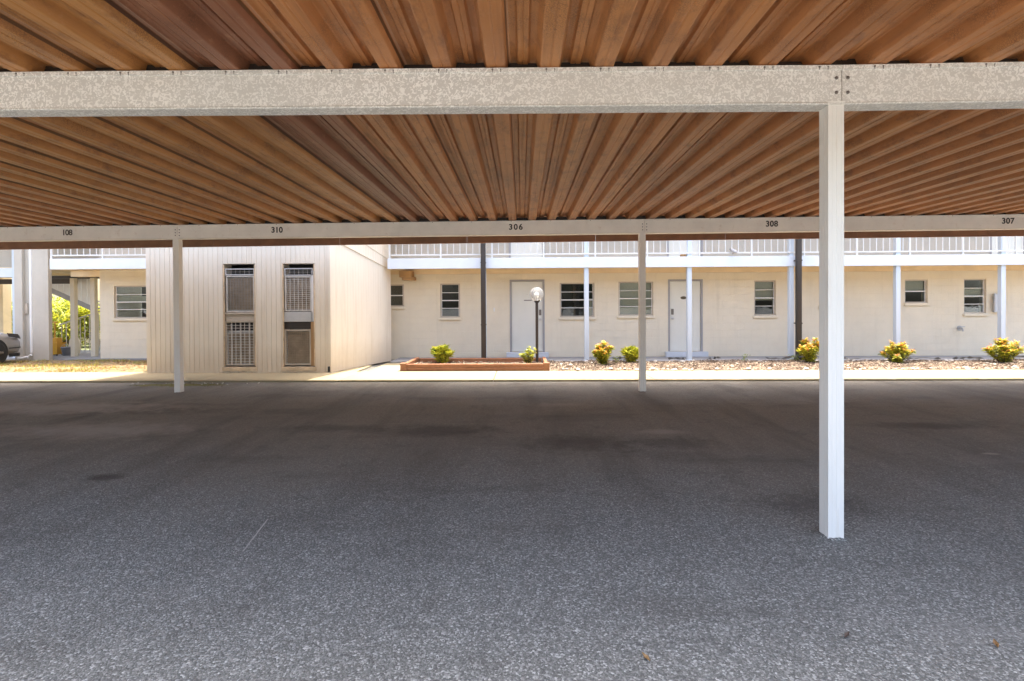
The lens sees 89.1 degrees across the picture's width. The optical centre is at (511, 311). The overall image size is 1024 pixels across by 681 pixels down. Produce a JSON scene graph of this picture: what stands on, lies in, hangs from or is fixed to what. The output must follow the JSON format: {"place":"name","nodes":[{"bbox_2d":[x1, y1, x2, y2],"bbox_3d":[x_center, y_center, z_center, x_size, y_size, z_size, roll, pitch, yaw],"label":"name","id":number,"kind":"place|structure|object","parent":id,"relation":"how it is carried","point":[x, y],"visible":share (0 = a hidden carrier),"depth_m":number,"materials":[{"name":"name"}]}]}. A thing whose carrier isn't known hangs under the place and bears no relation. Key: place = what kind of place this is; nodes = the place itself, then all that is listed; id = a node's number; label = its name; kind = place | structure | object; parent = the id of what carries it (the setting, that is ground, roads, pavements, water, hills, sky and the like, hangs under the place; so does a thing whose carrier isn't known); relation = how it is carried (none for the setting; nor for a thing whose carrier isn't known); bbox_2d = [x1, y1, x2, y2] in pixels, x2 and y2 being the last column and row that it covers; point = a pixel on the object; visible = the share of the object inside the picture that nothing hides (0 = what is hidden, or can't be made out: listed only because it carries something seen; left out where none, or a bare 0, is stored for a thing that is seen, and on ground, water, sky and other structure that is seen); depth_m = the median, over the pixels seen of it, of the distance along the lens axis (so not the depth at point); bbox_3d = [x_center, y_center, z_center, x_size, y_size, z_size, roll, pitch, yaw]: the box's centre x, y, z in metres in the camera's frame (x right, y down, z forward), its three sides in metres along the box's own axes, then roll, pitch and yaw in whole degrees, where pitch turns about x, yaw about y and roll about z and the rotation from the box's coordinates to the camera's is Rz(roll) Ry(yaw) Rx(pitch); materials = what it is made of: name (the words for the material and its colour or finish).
{"place":"outdoors","nodes":[
{"label":"outdoors","id":0,"kind":"place"},
{"bbox_2d":[65,343,98,349],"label":"lawn","id":1,"kind":"structure","parent":0,"point":[83,347],"depth_m":20.28,"materials":[{"name":"green plant"}]},
{"bbox_2d":[11,278,99,342],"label":"garden wall","id":2,"kind":"structure","parent":1,"relation":"on","point":[87,340],"depth_m":22.37,"materials":[{"name":"beige paint"}]},
{"bbox_2d":[52,294,88,345],"bbox_3d":[-18.350,0.199,21.077,2.837,2.565,2.365,0,1,1],"label":"bush","id":3,"kind":"object","parent":1,"relation":"on","point":[62,302],"visible":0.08,"depth_m":20.79,"materials":[{"name":"green plant"}]},
{"bbox_2d":[52,296,99,341],"bbox_3d":[-17.159,0.314,19.724,2.523,2.241,1.996,0,1,1],"label":"bush","id":4,"kind":"object","parent":1,"relation":"on","point":[55,317],"visible":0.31,"depth_m":19.61,"materials":[{"name":"green plant"}]},
{"bbox_2d":[65,306,99,346],"bbox_3d":[-15.777,0.364,19.990,2.273,2.189,1.744,0,1,1],"label":"bush","id":5,"kind":"object","parent":1,"relation":"on","point":[82,311],"visible":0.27,"depth_m":19.75,"materials":[{"name":"green plant"}]},
{"bbox_2d":[0,360,1023,680],"bbox_3d":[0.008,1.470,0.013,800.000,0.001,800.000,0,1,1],"label":"parking lot","id":6,"kind":"structure","parent":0,"point":[510,530],"depth_m":3.38,"materials":[{"name":"grey asphalt"}]},
{"bbox_2d":[0,332,20,363],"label":"parked car","id":7,"kind":"object","parent":6,"relation":"on","point":[10,344],"visible":1,"depth_m":13.84,"materials":[{"name":"silver metal"}]},
{"bbox_2d":[0,248,146,360],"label":"apartment building","id":8,"kind":"structure","parent":6,"relation":"on","point":[36,274],"depth_m":14.80,"materials":[{"name":"beige paint"}]},
{"bbox_2d":[112,286,145,320],"bbox_3d":[-10.868,-0.233,14.849,1.010,1.000,0.190,0,1,1],"label":"window","id":9,"kind":"structure","parent":8,"relation":"in","point":[118,299],"depth_m":14.85,"materials":[{"name":"white paint"}]},
{"bbox_2d":[0,358,146,372],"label":"grass","id":10,"kind":"structure","parent":6,"relation":"on","point":[77,365],"depth_m":12.95,"materials":[{"name":"plant"}]},
{"bbox_2d":[135,382,219,386],"bbox_3d":[-6.164,1.395,10.003,2.660,0.035,0.589,0,1,1],"label":"moss","id":11,"kind":"object","parent":6,"relation":"on","point":[185,384],"visible":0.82,"depth_m":9.95,"materials":[{"name":"green plant"}]},
{"bbox_2d":[243,519,267,550],"bbox_3d":[-1.660,1.445,3.375,0.012,0.001,0.489,0,1,-9],"label":"ground scratch","id":12,"kind":"object","parent":6,"relation":"on","point":[255,535],"visible":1,"depth_m":3.35},
{"bbox_2d":[146,245,390,372],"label":"utility shed","id":13,"kind":"structure","parent":6,"relation":"on","point":[345,320],"depth_m":11.61,"materials":[{"name":"beige"}]},
{"bbox_2d":[228,277,252,310],"bbox_3d":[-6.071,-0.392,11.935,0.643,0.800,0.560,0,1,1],"label":"window grille","id":14,"kind":"object","parent":13,"relation":"on","point":[242,303],"visible":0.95,"depth_m":11.68,"materials":[{"name":"grey metal"}]},
{"bbox_2d":[227,330,253,363],"bbox_3d":[-6.069,0.828,11.946,0.633,0.760,0.560,0,1,1],"label":"air conditioner","id":15,"kind":"object","parent":13,"relation":"on","point":[236,354],"visible":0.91,"depth_m":11.68,"materials":[{"name":"grey metal"}]},
{"bbox_2d":[286,329,309,363],"bbox_3d":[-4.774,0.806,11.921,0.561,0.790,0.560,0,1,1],"label":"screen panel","id":16,"kind":"object","parent":13,"relation":"on","point":[297,355],"visible":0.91,"depth_m":11.66,"materials":[{"name":"metal"}]},
{"bbox_2d":[286,277,309,309],"bbox_3d":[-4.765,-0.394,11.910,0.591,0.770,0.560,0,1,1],"label":"window grille","id":17,"kind":"object","parent":13,"relation":"on","point":[301,284],"visible":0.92,"depth_m":11.65,"materials":[{"name":"grey metal"}]},
{"bbox_2d":[400,357,549,370],"bbox_3d":[-0.823,1.248,12.540,3.370,0.195,1.700,0,1,1],"label":"planter","id":18,"kind":"object","parent":6,"relation":"on","point":[410,365],"visible":0.95,"depth_m":11.73,"materials":[{"name":"brown wood"}]},
{"bbox_2d":[530,287,543,362],"bbox_3d":[0.621,0.373,12.944,0.353,1.962,0.353,0,1,1],"label":"lamp post","id":19,"kind":"object","parent":18,"relation":"in","point":[536,294],"visible":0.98,"depth_m":12.90,"materials":[{"name":"brown paint"}]},
{"bbox_2d":[0,0,1023,541],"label":"carport","id":20,"kind":"object","parent":6,"relation":"on","point":[180,124],"visible":1,"depth_m":4.17,"materials":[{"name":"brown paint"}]},
{"bbox_2d":[6,350,1023,362],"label":"porch slab","id":21,"kind":"structure","parent":6,"relation":"on","point":[84,354],"depth_m":14.12,"materials":[{"name":"concrete"}]},
{"bbox_2d":[52,321,66,355],"bbox_3d":[-13.944,0.824,15.878,0.400,1.036,0.330,0,1,1],"label":"mop bucket","id":22,"kind":"object","parent":21,"relation":"on","point":[58,343],"visible":0.66,"depth_m":15.82,"materials":[{"name":"yellow plastic"}]},
{"bbox_2d":[60,344,70,355],"bbox_3d":[-13.523,1.169,15.823,0.330,0.343,0.330,0,1,1],"label":"pail","id":23,"kind":"object","parent":21,"relation":"on","point":[66,351],"visible":0.83,"depth_m":15.71,"materials":[{"name":"grey plastic"}]},
{"bbox_2d":[69,338,80,352],"bbox_3d":[-13.734,0.993,16.325,0.300,0.690,0.292,0,1,1],"label":"sack","id":24,"kind":"object","parent":21,"relation":"on","point":[79,347],"visible":0.16,"depth_m":16.31,"materials":[{"name":"beige paint"}]},
{"bbox_2d":[52,278,99,356],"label":"staircase","id":25,"kind":"structure","parent":21,"relation":"on","point":[75,292],"depth_m":15.49,"materials":[{"name":"beige paint"}]},
{"bbox_2d":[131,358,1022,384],"bbox_3d":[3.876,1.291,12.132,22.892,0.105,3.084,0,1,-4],"label":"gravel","id":26,"kind":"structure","parent":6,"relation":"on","point":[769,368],"depth_m":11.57,"materials":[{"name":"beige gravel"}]},
{"bbox_2d":[414,358,1023,370],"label":"mulch","id":27,"kind":"object","parent":6,"relation":"on","point":[796,364],"visible":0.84,"depth_m":12.11,"materials":[{"name":"wood"}]},
{"bbox_2d":[430,344,454,363],"bbox_3d":[-1.732,1.060,13.006,0.660,0.541,0.644,0,1,1],"label":"shrub","id":28,"kind":"object","parent":27,"relation":"on","point":[443,353],"visible":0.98,"depth_m":12.91,"materials":[{"name":"green plant"}]},
{"bbox_2d":[518,346,536,362],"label":"shrub","id":29,"kind":"object","parent":27,"relation":"on","point":[529,357],"visible":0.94,"depth_m":12.52,"materials":[{"name":"green plant"}]},
{"bbox_2d":[592,340,614,364],"bbox_3d":[2.200,1.009,12.602,0.591,0.627,0.624,0,1,1],"label":"shrub","id":30,"kind":"object","parent":27,"relation":"on","point":[600,353],"visible":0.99,"depth_m":12.51,"materials":[{"name":"yellow plant"}]},
{"bbox_2d":[620,345,638,362],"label":"shrub","id":31,"kind":"object","parent":27,"relation":"on","point":[631,353],"visible":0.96,"depth_m":12.83,"materials":[{"name":"green plant"}]},
{"bbox_2d":[795,337,818,362],"bbox_3d":[7.251,0.963,12.743,0.654,0.665,0.594,-1,1,-40],"label":"shrub","id":32,"kind":"object","parent":27,"relation":"on","point":[807,350],"visible":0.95,"depth_m":12.65,"materials":[{"name":"yellow plant"}]},
{"bbox_2d":[612,356,1023,359],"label":"landscape fabric","id":33,"kind":"object","parent":27,"relation":"on","point":[789,357],"visible":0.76,"depth_m":13.09,"materials":[{"name":"black plastic"}]},
{"bbox_2d":[878,340,915,362],"bbox_3d":[9.357,0.985,12.652,0.758,0.601,0.703,0,1,1],"label":"shrub","id":34,"kind":"object","parent":27,"relation":"on","point":[896,353],"visible":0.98,"depth_m":12.54,"materials":[{"name":"yellow plant"}]},
{"bbox_2d":[981,337,1023,362],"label":"shrub","id":35,"kind":"object","parent":27,"relation":"on","point":[1002,350],"visible":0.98,"depth_m":12.43,"materials":[{"name":"yellow plant"}]},
{"bbox_2d":[993,638,998,647],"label":"fallen leaf","id":36,"kind":"object","parent":6,"relation":"on","point":[995,642],"visible":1,"depth_m":2.24,"materials":[{"name":"brown plant"}]},
{"bbox_2d":[0,363,1023,382],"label":"walkway","id":37,"kind":"structure","parent":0,"point":[389,372],"depth_m":10.78,"materials":[{"name":"concrete"}]},
{"bbox_2d":[59,378,976,380],"bbox_3d":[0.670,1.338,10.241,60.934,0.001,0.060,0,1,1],"label":"walkway edge stripe","id":38,"kind":"object","parent":37,"relation":"on","point":[523,379],"visible":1,"depth_m":10.24,"materials":[{"name":"beige concrete"}]},
{"bbox_2d":[387,235,1023,360],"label":"apartment building","id":39,"kind":"structure","parent":0,"point":[942,296],"depth_m":14.47,"materials":[{"name":"beige paint"}]},
{"bbox_2d":[391,284,404,308],"bbox_3d":[-3.333,-0.413,14.678,0.645,0.695,0.140,0,1,1],"label":"window","id":40,"kind":"structure","parent":39,"relation":"in","point":[397,284],"depth_m":14.69,"materials":[{"name":"white paint"}]},
{"bbox_2d":[439,284,460,319],"bbox_3d":[-1.740,-0.271,14.649,0.630,1.025,0.140,0,1,1],"label":"window","id":41,"kind":"structure","parent":39,"relation":"in","point":[444,317],"depth_m":14.67,"materials":[{"name":"white paint"}]},
{"bbox_2d":[509,242,544,257],"bbox_3d":[0.408,-2.440,14.618,1.000,2.030,0.112,0,1,1],"label":"door","id":42,"kind":"structure","parent":39,"relation":"in","point":[536,247],"depth_m":14.61,"materials":[{"name":"white paint"}]},
{"bbox_2d":[506,280,548,356],"bbox_3d":[0.427,0.193,14.567,1.178,2.168,0.260,0,1,1],"label":"door","id":43,"kind":"structure","parent":39,"relation":"in","point":[522,308],"depth_m":14.63,"materials":[{"name":"white paint"}]},
{"bbox_2d":[559,283,595,319],"bbox_3d":[1.824,-0.287,14.606,1.040,1.034,0.190,0,1,1],"label":"window","id":44,"kind":"structure","parent":39,"relation":"in","point":[591,300],"depth_m":14.60,"materials":[{"name":"black glass"}]},
{"bbox_2d":[617,282,654,317],"bbox_3d":[3.464,-0.323,14.574,1.040,1.025,0.190,0,1,1],"label":"window","id":45,"kind":"structure","parent":39,"relation":"in","point":[627,291],"depth_m":14.65,"materials":[{"name":"white paint"}]},
{"bbox_2d":[667,240,702,256],"bbox_3d":[4.817,-2.462,14.533,1.000,2.030,0.112,0,1,1],"label":"door","id":46,"kind":"structure","parent":39,"relation":"in","point":[682,242],"depth_m":14.53,"materials":[{"name":"white paint"}]},
{"bbox_2d":[665,279,707,356],"bbox_3d":[4.840,0.179,14.482,1.160,2.151,0.260,0,1,1],"label":"door","id":47,"kind":"structure","parent":39,"relation":"in","point":[676,287],"depth_m":14.54,"materials":[{"name":"white paint"}]},
{"bbox_2d":[753,280,777,317],"bbox_3d":[7.038,-0.338,14.505,0.670,1.046,0.190,0,1,1],"label":"window","id":48,"kind":"structure","parent":39,"relation":"in","point":[763,290],"depth_m":14.58,"materials":[{"name":"white paint"}]},
{"bbox_2d":[904,280,929,305],"bbox_3d":[11.182,-0.522,14.424,0.693,0.721,0.190,0,1,1],"label":"window","id":49,"kind":"structure","parent":39,"relation":"in","point":[910,285],"depth_m":14.43,"materials":[{"name":"white paint"}]},
{"bbox_2d":[963,279,988,315],"bbox_3d":[12.784,-0.387,14.395,0.675,1.027,0.190,0,1,1],"label":"window","id":50,"kind":"structure","parent":39,"relation":"in","point":[976,292],"depth_m":14.40,"materials":[{"name":"white paint"}]},
{"bbox_2d":[990,236,1023,253],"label":"door","id":51,"kind":"structure","parent":39,"relation":"in","point":[992,239],"depth_m":14.35,"materials":[{"name":"white paint"}]}
]}

